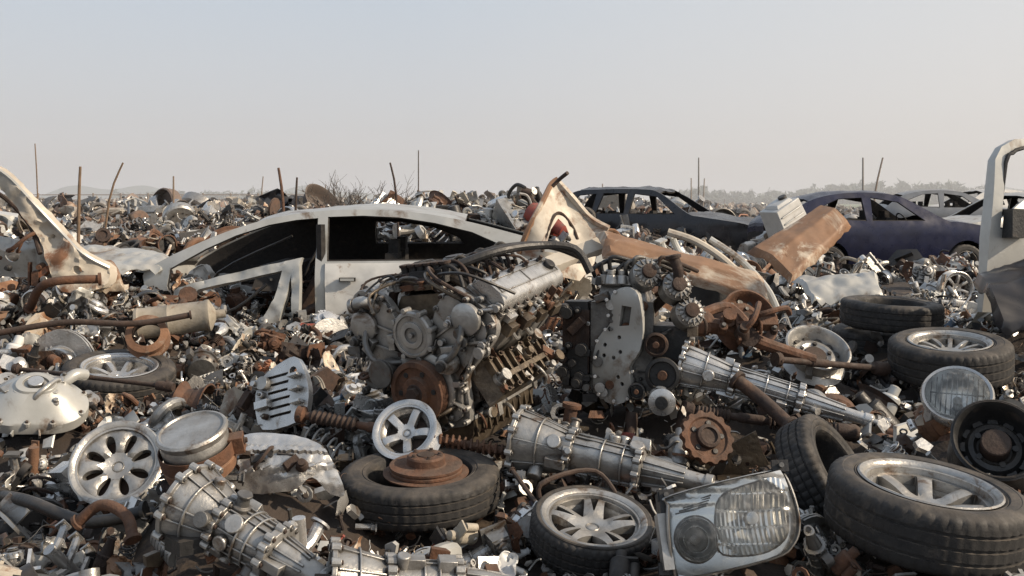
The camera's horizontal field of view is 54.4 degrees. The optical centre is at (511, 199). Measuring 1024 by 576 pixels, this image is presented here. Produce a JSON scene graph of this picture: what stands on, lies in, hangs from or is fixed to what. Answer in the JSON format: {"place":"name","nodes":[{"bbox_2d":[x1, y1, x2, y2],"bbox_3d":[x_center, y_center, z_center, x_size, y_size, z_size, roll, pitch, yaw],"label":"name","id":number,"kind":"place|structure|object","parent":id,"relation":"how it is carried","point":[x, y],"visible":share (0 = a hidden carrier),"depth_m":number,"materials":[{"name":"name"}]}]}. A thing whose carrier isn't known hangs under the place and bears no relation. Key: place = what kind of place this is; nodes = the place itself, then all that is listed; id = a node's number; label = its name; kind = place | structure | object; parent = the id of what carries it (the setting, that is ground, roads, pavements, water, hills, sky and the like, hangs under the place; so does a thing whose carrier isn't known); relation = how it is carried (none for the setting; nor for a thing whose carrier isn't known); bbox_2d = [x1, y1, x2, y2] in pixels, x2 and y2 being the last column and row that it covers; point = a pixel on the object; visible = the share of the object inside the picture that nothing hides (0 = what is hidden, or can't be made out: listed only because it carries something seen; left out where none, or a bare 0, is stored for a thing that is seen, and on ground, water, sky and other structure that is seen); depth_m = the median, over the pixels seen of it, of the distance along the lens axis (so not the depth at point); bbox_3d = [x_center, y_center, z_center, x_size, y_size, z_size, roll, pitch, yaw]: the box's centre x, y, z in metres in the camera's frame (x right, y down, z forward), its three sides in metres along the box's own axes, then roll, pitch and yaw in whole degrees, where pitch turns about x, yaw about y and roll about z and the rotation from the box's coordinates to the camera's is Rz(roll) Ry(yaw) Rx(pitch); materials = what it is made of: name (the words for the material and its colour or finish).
{"place":"outdoors","nodes":[
{"label":"outdoors","id":0,"kind":"place"},
{"bbox_2d":[0,200,1023,575],"bbox_3d":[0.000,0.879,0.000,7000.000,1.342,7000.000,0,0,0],"label":"ground","id":1,"kind":"structure","parent":0,"point":[652,426],"depth_m":4.09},
{"bbox_2d":[0,211,17,216],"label":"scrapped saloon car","id":2,"kind":"object","parent":1,"relation":"on","point":[9,213],"visible":0.01,"depth_m":18.05,"materials":[{"name":"metal"}]},
{"bbox_2d":[34,144,37,198],"bbox_3d":[-5.723,0.210,12.000,0.066,1.780,0.020,0,0,0],"label":"leaning pole","id":3,"kind":"object","parent":1,"relation":"on","point":[36,171],"visible":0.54,"depth_m":11.99,"materials":[{"name":"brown wood"}]},
{"bbox_2d":[77,166,81,244],"bbox_3d":[-5.440,0.340,12.502,0.066,1.521,0.050,0,0,-22],"label":"leaning pole","id":4,"kind":"object","parent":1,"relation":"on","point":[78,206],"visible":0.69,"depth_m":12.48,"materials":[{"name":"brown metal"}]},
{"bbox_2d":[102,162,123,245],"bbox_3d":[-5.154,0.308,12.800,0.328,1.587,0.036,0,0,0],"label":"leaning pole","id":5,"kind":"object","parent":1,"relation":"on","point":[108,204],"visible":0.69,"depth_m":12.79,"materials":[{"name":"brown metal"}]},
{"bbox_2d":[68,421,164,514],"bbox_3d":[-1.500,1.024,3.798,0.342,0.342,0.115,0,-38,-8],"label":"alloy rim","id":6,"kind":"object","parent":1,"relation":"on","point":[117,461],"visible":0.9,"depth_m":3.78,"materials":[{"name":"metal"}]},
{"bbox_2d":[60,349,175,409],"bbox_3d":[-2.250,1.030,5.700,0.620,0.190,0.620,6,9,-1],"label":"car wheel","id":7,"kind":"object","parent":1,"relation":"on","point":[121,363],"visible":0.6,"depth_m":5.68,"materials":[{"name":"rubber"}]},
{"bbox_2d":[125,315,170,357],"bbox_3d":[-2.160,0.810,5.899,0.250,0.249,0.120,5,-30,-9],"label":"rusty flange","id":8,"kind":"object","parent":7,"relation":"on","point":[160,345],"visible":0.84,"depth_m":5.86,"materials":[{"name":"brown metal"}]},
{"bbox_2d":[4,193,303,200],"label":"wire fence","id":9,"kind":"object","parent":1,"relation":"on","point":[148,194],"visible":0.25,"depth_m":57.98,"materials":[{"name":"metal"}]},
{"bbox_2d":[174,257,303,323],"bbox_3d":[-2.204,0.783,7.924,1.078,0.668,0.096,0,-14,4],"label":"stripped car door","id":10,"kind":"structure","parent":1,"relation":"on","point":[290,271],"depth_m":7.92,"materials":[{"name":"metal"}]},
{"bbox_2d":[152,460,331,575],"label":"gearbox","id":11,"kind":"object","parent":1,"relation":"on","point":[245,532],"visible":0.97,"depth_m":2.92,"materials":[{"name":"metal"}]},
{"bbox_2d":[277,168,284,211],"bbox_3d":[-2.995,0.339,13.000,0.141,1.524,0.050,0,0,0],"label":"leaning pole","id":12,"kind":"object","parent":1,"relation":"on","point":[281,191],"visible":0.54,"depth_m":12.98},
{"bbox_2d":[294,177,297,210],"bbox_3d":[-2.869,0.400,13.200,0.063,1.401,0.040,0,0,0],"label":"leaning pole","id":13,"kind":"object","parent":1,"relation":"on","point":[295,206],"visible":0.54,"depth_m":13.19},
{"bbox_2d":[0,183,634,258],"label":"mound scrap","id":14,"kind":"object","parent":1,"relation":"on","point":[504,212],"visible":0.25,"depth_m":12.42,"materials":[{"name":"metal"}]},
{"bbox_2d":[296,171,414,238],"bbox_3d":[-1.998,0.049,13.082,1.561,0.913,0.853,0,0,0],"label":"bare shrub","id":15,"kind":"object","parent":1,"relation":"on","point":[359,198],"visible":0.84,"depth_m":12.97,"materials":[{"name":"brown plant"}]},
{"bbox_2d":[143,203,621,319],"bbox_3d":[-1.042,0.613,8.887,3.992,1.174,1.797,0,0,-1],"label":"car body shell","id":16,"kind":"object","parent":1,"relation":"on","point":[343,252],"visible":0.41,"depth_m":8.45,"materials":[{"name":"metal"}]},
{"bbox_2d":[83,245,168,275],"bbox_3d":[-3.275,0.512,8.314,0.788,0.257,0.716,0,0,-8],"label":"crumpled bonnet","id":17,"kind":"object","parent":16,"relation":"on","point":[124,260],"visible":0.69,"depth_m":8.28,"materials":[{"name":"silver metal"}]},
{"bbox_2d":[389,163,399,236],"bbox_3d":[-1.407,0.224,12.000,0.146,1.353,0.032,0,0,0],"label":"leaning pole","id":18,"kind":"object","parent":1,"relation":"on","point":[395,190],"visible":0.61,"depth_m":11.99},
{"bbox_2d":[418,150,418,191],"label":"leaning pole","id":19,"kind":"object","parent":1,"relation":"on","point":[418,170],"visible":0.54,"depth_m":19.99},
{"bbox_2d":[339,447,499,532],"bbox_3d":[-0.357,1.110,3.860,0.620,0.150,0.620,-1,3,0],"label":"worn tyre","id":20,"kind":"object","parent":1,"relation":"on","point":[373,494],"visible":0.83,"depth_m":3.62,"materials":[{"name":"rubber"}]},
{"bbox_2d":[372,399,441,458],"bbox_3d":[-0.430,0.964,4.098,0.272,0.272,0.096,0,-40,14],"label":"alloy rim","id":21,"kind":"object","parent":20,"relation":"on","point":[406,426],"visible":0.91,"depth_m":4.10,"materials":[{"name":"metal"}]},
{"bbox_2d":[383,448,468,487],"bbox_3d":[-0.330,1.008,3.818,0.329,0.084,0.329,0,4,0],"label":"brake disc","id":22,"kind":"object","parent":20,"relation":"on","point":[429,467],"visible":0.99,"depth_m":3.75,"materials":[{"name":"brown metal"}]},
{"bbox_2d":[314,537,526,575],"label":"gearbox","id":23,"kind":"object","parent":1,"relation":"on","point":[344,560],"visible":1,"depth_m":2.84,"materials":[{"name":"metal"}]},
{"bbox_2d":[0,184,861,221],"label":"distant scrap heap","id":24,"kind":"object","parent":1,"relation":"on","point":[60,205],"visible":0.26,"depth_m":31.83,"materials":[{"name":"metal"}]},
{"bbox_2d":[345,241,593,446],"bbox_3d":[-0.206,0.649,4.537,1.009,0.832,0.904,-8,4,33],"label":"car engine","id":25,"kind":"object","parent":1,"relation":"on","point":[459,345],"visible":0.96,"depth_m":4.28,"materials":[{"name":"metal"}]},
{"bbox_2d":[0,190,978,309],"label":"distant scrap heap","id":26,"kind":"object","parent":1,"relation":"on","point":[957,273],"visible":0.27,"depth_m":13.23,"materials":[{"name":"metal"}]},
{"bbox_2d":[0,262,1023,575],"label":"scrap parts heap","id":27,"kind":"object","parent":1,"relation":"on","point":[240,400],"visible":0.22,"depth_m":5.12,"materials":[{"name":"metal"}]},
{"bbox_2d":[0,166,117,292],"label":"tailgate frame","id":28,"kind":"object","parent":27,"relation":"on","point":[52,248],"visible":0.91,"depth_m":6.53,"materials":[{"name":"metal"}]},
{"bbox_2d":[23,272,101,313],"bbox_3d":[-2.869,0.597,6.279,0.560,0.275,0.221,0,0,11],"label":"exhaust pipe","id":29,"kind":"object","parent":27,"relation":"on","point":[35,294],"visible":0.97,"depth_m":6.23,"materials":[{"name":"brown metal"}]},
{"bbox_2d":[0,487,149,528],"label":"exhaust pipe","id":30,"kind":"object","parent":27,"relation":"on","point":[58,513],"visible":0.76,"depth_m":3.41,"materials":[{"name":"metal"}]},
{"bbox_2d":[50,260,125,293],"bbox_3d":[-2.992,0.523,6.762,0.770,0.347,0.291,0,0,0],"label":"torn sheet","id":31,"kind":"object","parent":27,"relation":"on","point":[117,285],"visible":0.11,"depth_m":6.70,"materials":[{"name":"beige metal"}]},
{"bbox_2d":[11,363,175,392],"bbox_3d":[-2.150,0.910,5.100,0.924,0.061,0.061,4,1,13],"label":"drive shaft","id":32,"kind":"object","parent":27,"relation":"on","point":[165,386],"visible":0.9,"depth_m":5.06,"materials":[{"name":"brown metal"}]},
{"bbox_2d":[0,310,191,335],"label":"exhaust pipe","id":33,"kind":"object","parent":27,"relation":"on","point":[64,322],"visible":1,"depth_m":5.73,"materials":[{"name":"brown metal"}]},
{"bbox_2d":[70,499,141,544],"bbox_3d":[-1.283,1.020,3.162,0.281,0.119,0.079,0,0,25],"label":"exhaust pipe","id":34,"kind":"object","parent":27,"relation":"on","point":[124,514],"visible":1,"depth_m":3.16,"materials":[{"name":"brown metal"}]},
{"bbox_2d":[250,357,312,430],"bbox_3d":[-1.023,0.854,4.398,0.284,0.302,0.080,-20,-27,17],"label":"slotted bracket","id":35,"kind":"object","parent":27,"relation":"on","point":[268,385],"visible":0.98,"depth_m":4.39,"materials":[{"name":"metal"}]},
{"bbox_2d":[516,171,609,280],"bbox_3d":[0.398,0.193,7.516,0.694,0.814,0.353,0,0,-42],"label":"torn quarter panel","id":36,"kind":"object","parent":27,"relation":"on","point":[560,201],"visible":0.73,"depth_m":7.55,"materials":[{"name":"metal"}]},
{"bbox_2d":[545,237,602,270],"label":"pale trim panel","id":37,"kind":"structure","parent":27,"relation":"on","point":[593,247],"depth_m":6.79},
{"bbox_2d":[595,231,766,298],"bbox_3d":[1.113,0.453,6.658,1.172,0.483,0.236,0,0,15],"label":"rusted door sill","id":38,"kind":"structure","parent":27,"relation":"on","point":[725,279],"depth_m":6.59,"materials":[{"name":"brown metal"}]},
{"bbox_2d":[747,205,850,286],"bbox_3d":[2.681,0.406,9.202,0.978,0.716,0.500,0,0,-35],"label":"rusted hood panel","id":39,"kind":"object","parent":27,"relation":"on","point":[794,251],"visible":0.99,"depth_m":9.07,"materials":[{"name":"brown metal"}]},
{"bbox_2d":[973,259,1023,335],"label":"dark panel","id":40,"kind":"object","parent":27,"relation":"on","point":[1002,288],"visible":1,"depth_m":5.54,"materials":[{"name":"black paint"}]},
{"bbox_2d":[0,273,1023,575],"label":"scrap fragments","id":41,"kind":"object","parent":1,"relation":"on","point":[176,545],"visible":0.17,"depth_m":4.24,"materials":[{"name":"metal"}]},
{"bbox_2d":[0,368,89,438],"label":"transmission cover","id":42,"kind":"object","parent":41,"relation":"on","point":[39,403],"visible":1,"depth_m":4.51,"materials":[{"name":"metal"}]},
{"bbox_2d":[133,299,225,338],"bbox_3d":[-2.149,0.771,6.465,0.560,0.210,0.215,-6,1,-13],"label":"exhaust silencer","id":43,"kind":"object","parent":41,"relation":"on","point":[205,314],"visible":0.81,"depth_m":6.39,"materials":[{"name":"beige metal"}]},
{"bbox_2d":[155,410,247,485],"bbox_3d":[-1.061,0.851,3.422,0.299,0.164,0.254,-10,19,-7],"label":"headlight","id":44,"kind":"object","parent":41,"relation":"on","point":[183,442],"visible":0.92,"depth_m":3.36,"materials":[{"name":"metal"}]},
{"bbox_2d":[228,433,344,496],"bbox_3d":[-0.809,0.925,3.537,0.452,0.218,0.128,7,-35,-3],"label":"torn fender","id":45,"kind":"object","parent":41,"relation":"on","point":[276,463],"visible":0.83,"depth_m":3.52,"materials":[{"name":"metal"}]},
{"bbox_2d":[294,405,505,458],"bbox_3d":[-0.410,0.980,4.150,1.059,0.078,0.078,7,2,14],"label":"coil spring","id":46,"kind":"object","parent":41,"relation":"on","point":[302,414],"visible":0.7,"depth_m":4.19,"materials":[{"name":"brown metal"}]},
{"bbox_2d":[679,410,733,465],"bbox_3d":[0.803,0.982,4.108,0.228,0.230,0.070,0,-32,-15],"label":"rusty sprocket","id":47,"kind":"object","parent":41,"relation":"on","point":[706,438],"visible":1,"depth_m":4.09,"materials":[{"name":"brown metal"}]},
{"bbox_2d":[654,459,800,575],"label":"car headlight","id":48,"kind":"object","parent":41,"relation":"on","point":[731,524],"visible":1,"depth_m":3.02,"materials":[{"name":"clear glass"},{"name":"aluminium"},{"name":"dark aluminium"}]},
{"bbox_2d":[686,402,859,441],"bbox_3d":[1.140,0.975,4.375,0.739,0.078,0.078,6,1,12],"label":"drive shaft","id":49,"kind":"object","parent":41,"relation":"on","point":[849,432],"visible":0.44,"depth_m":4.37,"materials":[{"name":"brown metal"}]},
{"bbox_2d":[729,371,796,426],"bbox_3d":[1.092,0.881,4.329,0.097,0.238,0.351,0,0,-36],"label":"rusty pipe","id":50,"kind":"object","parent":49,"relation":"on","point":[775,412],"visible":0.83,"depth_m":4.34,"materials":[{"name":"brown metal"}]},
{"bbox_2d":[770,352,891,375],"bbox_3d":[1.660,0.850,5.150,0.750,0.078,0.078,8,-3,-24],"label":"drive shaft","id":51,"kind":"object","parent":41,"relation":"on","point":[881,368],"visible":1,"depth_m":5.13,"materials":[{"name":"brown metal"}]},
{"bbox_2d":[697,301,816,362],"bbox_3d":[1.217,0.680,5.089,0.612,0.333,0.374,0,0,27],"label":"control arm","id":52,"kind":"object","parent":51,"relation":"on","point":[738,325],"visible":0.91,"depth_m":5.05},
{"bbox_2d":[823,452,1023,575],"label":"car wheel","id":53,"kind":"object","parent":41,"relation":"on","point":[926,515],"visible":1,"depth_m":3.00,"materials":[{"name":"rubber"}]},
{"bbox_2d":[887,327,1014,388],"bbox_3d":[2.330,0.840,5.300,0.620,0.200,0.620,-3,7,0],"label":"car wheel","id":54,"kind":"object","parent":41,"relation":"on","point":[917,356],"visible":0.93,"depth_m":5.16,"materials":[{"name":"rubber"}]},
{"bbox_2d":[920,366,994,427],"bbox_3d":[1.788,0.807,3.995,0.274,0.274,0.172,0,-44,28],"label":"round headlamp","id":55,"kind":"object","parent":41,"relation":"on","point":[952,391],"visible":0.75,"depth_m":4.02,"materials":[{"name":"clear glass"},{"name":"aluminium"}]},
{"bbox_2d":[977,139,1023,311],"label":"van door","id":56,"kind":"structure","parent":41,"relation":"on","point":[999,246],"depth_m":5.96,"materials":[{"name":"silver metal"}]},
{"bbox_2d":[111,178,1023,203],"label":"distant tree line","id":57,"kind":"object","parent":1,"relation":"on","point":[749,197],"visible":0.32,"depth_m":386.58,"materials":[{"name":"grey plant"}]},
{"bbox_2d":[562,401,581,422],"bbox_3d":[0.254,1.001,4.344,0.093,0.256,0.172,0,0,0],"label":"rusty bolt","id":58,"kind":"object","parent":1,"relation":"on","point":[571,409],"visible":0.3,"depth_m":4.27,"materials":[{"name":"brown metal"}]},
{"bbox_2d":[529,485,654,575],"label":"car wheel","id":59,"kind":"object","parent":1,"relation":"on","point":[591,530],"visible":0.91,"depth_m":3.37,"materials":[{"name":"rubber"}]},
{"bbox_2d":[509,467,616,503],"bbox_3d":[0.148,1.046,3.588,0.490,0.165,0.230,0,0,31],"label":"brake hose","id":60,"kind":"object","parent":59,"relation":"on","point":[514,473],"visible":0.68,"depth_m":3.58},
{"bbox_2d":[503,404,717,494],"bbox_3d":[0.382,1.022,3.886,0.849,0.293,0.304,9,3,18],"label":"gearbox","id":61,"kind":"object","parent":1,"relation":"on","point":[537,445],"visible":0.85,"depth_m":3.85,"materials":[{"name":"metal"}]},
{"bbox_2d":[556,255,705,435],"bbox_3d":[0.601,0.744,4.907,0.704,0.945,0.605,0,-3,12],"label":"engine block","id":62,"kind":"object","parent":1,"relation":"on","point":[621,343],"depth_m":4.73,"materials":[{"name":"metal"}]},
{"bbox_2d":[653,254,683,316],"bbox_3d":[0.726,0.415,4.789,0.079,0.327,0.285,0,0,-23],"label":"rusty pipe","id":63,"kind":"object","parent":62,"relation":"on","point":[677,269],"visible":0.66,"depth_m":4.67,"materials":[{"name":"brown metal"}]},
{"bbox_2d":[573,186,753,251],"bbox_3d":[3.078,0.547,20.581,4.378,1.706,1.781,0,0,30],"label":"wrecked estate car","id":64,"kind":"object","parent":1,"relation":"on","point":[728,230],"visible":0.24,"depth_m":19.81,"materials":[{"name":"metal"}]},
{"bbox_2d":[698,158,699,203],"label":"leaning pole","id":65,"kind":"object","parent":1,"relation":"on","point":[698,178],"visible":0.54,"depth_m":39.97,"materials":[{"name":"metal"}]},
{"bbox_2d":[667,228,778,307],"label":"fender arch","id":66,"kind":"structure","parent":1,"relation":"on","point":[707,297],"depth_m":7.10,"materials":[{"name":"beige metal"}]},
{"bbox_2d":[713,289,778,352],"bbox_3d":[1.361,0.709,5.799,0.360,0.360,0.127,0,-28,-20],"label":"steel rim","id":67,"kind":"object","parent":1,"relation":"on","point":[744,300],"visible":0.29,"depth_m":5.83,"materials":[{"name":"brown metal"}]},
{"bbox_2d":[672,339,877,426],"bbox_3d":[1.208,0.886,4.633,0.955,0.236,0.238,15,4,16],"label":"gearbox","id":68,"kind":"object","parent":1,"relation":"on","point":[700,369],"visible":0.87,"depth_m":4.60,"materials":[{"name":"metal"}]},
{"bbox_2d":[759,194,805,237],"bbox_3d":[3.705,0.215,13.587,0.459,0.500,0.410,-30,12,-22],"label":"plastic tank","id":69,"kind":"object","parent":1,"relation":"on","point":[780,212],"visible":0.76,"depth_m":13.45,"materials":[{"name":"white plastic"}]},
{"bbox_2d":[774,414,853,516],"bbox_3d":[1.200,1.060,3.800,0.160,0.480,0.480,-37,-38,26],"label":"worn tyre","id":70,"kind":"object","parent":1,"relation":"on","point":[811,448],"visible":0.45,"depth_m":3.69,"materials":[{"name":"rubber"}]},
{"bbox_2d":[783,325,851,386],"bbox_3d":[1.630,0.834,5.349,0.350,0.127,0.350,0,35,-10],"label":"steel rim","id":71,"kind":"object","parent":1,"relation":"on","point":[821,343],"visible":0.73,"depth_m":5.36,"materials":[{"name":"metal"}]},
{"bbox_2d":[792,271,882,305],"bbox_3d":[2.574,0.688,7.859,0.650,0.253,0.507,0,0,0],"label":"crumpled white fender","id":72,"kind":"object","parent":1,"relation":"on","point":[829,290],"visible":0.97,"depth_m":7.73,"materials":[{"name":"white paint"}]},
{"bbox_2d":[862,158,863,209],"bbox_3d":[14.100,-0.050,40.000,0.092,3.300,0.092,0,0,23],"label":"leaning pole","id":73,"kind":"object","parent":1,"relation":"on","point":[862,174],"visible":0.48,"depth_m":39.97,"materials":[{"name":"metal"}]},
{"bbox_2d":[832,323,894,353],"bbox_3d":[2.420,0.900,6.450,0.660,0.180,0.660,-3,1,0],"label":"worn tyre","id":74,"kind":"object","parent":1,"relation":"on","point":[847,334],"visible":0.2,"depth_m":6.24,"materials":[{"name":"rubber"}]},
{"bbox_2d":[839,295,944,332],"bbox_3d":[2.400,0.720,6.300,0.620,0.170,0.620,2,2,0],"label":"worn tyre","id":75,"kind":"object","parent":74,"relation":"on","point":[886,314],"visible":0.94,"depth_m":6.08,"materials":[{"name":"rubber"}]},
{"bbox_2d":[748,190,980,264],"bbox_3d":[6.199,0.587,16.995,3.980,1.507,1.750,0,0,-6],"label":"scrapped hatchback","id":76,"kind":"object","parent":1,"relation":"on","point":[885,234],"visible":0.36,"depth_m":16.22,"materials":[{"name":"metal"}]},
{"bbox_2d":[873,158,882,200],"bbox_3d":[14.641,-0.052,40.000,0.581,3.312,0.100,0,0,0],"label":"leaning pole","id":77,"kind":"object","parent":1,"relation":"on","point":[878,176],"visible":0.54,"depth_m":39.97,"materials":[{"name":"grey wood"}]},
{"bbox_2d":[872,189,1006,217],"bbox_3d":[12.057,0.449,27.273,3.980,1.501,1.743,0,0,8],"label":"scrapped saloon car","id":78,"kind":"object","parent":1,"relation":"on","point":[947,209],"visible":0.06,"depth_m":26.73,"materials":[{"name":"metal"}]},
{"bbox_2d":[929,189,1021,207],"bbox_3d":[14.555,0.392,31.171,3.980,1.515,1.742,0,0,-5],"label":"scrapped saloon car","id":79,"kind":"object","parent":1,"relation":"on","point":[980,195],"visible":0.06,"depth_m":30.71,"materials":[{"name":"metal"}]},
{"bbox_2d":[943,192,1023,244],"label":"scrapped saloon car","id":80,"kind":"object","parent":1,"relation":"on","point":[963,215],"visible":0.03,"depth_m":19.00,"materials":[{"name":"metal"}]},
{"bbox_2d":[947,399,1023,493],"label":"brake drum","id":81,"kind":"object","parent":1,"relation":"on","point":[987,436],"visible":0.88,"depth_m":3.53,"materials":[{"name":"black metal"}]},
{"bbox_2d":[0,0,1023,199],"label":"sky","id":82,"kind":"structure","parent":0,"point":[493,96],"materials":[{"name":"grey"}]},
{"bbox_2d":[39,185,1023,201],"bbox_3d":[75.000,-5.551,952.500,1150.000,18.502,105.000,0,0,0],"label":"hills","id":83,"kind":"structure","parent":0,"point":[142,189],"depth_m":904.01,"materials":[{"name":"grey"}]}
]}

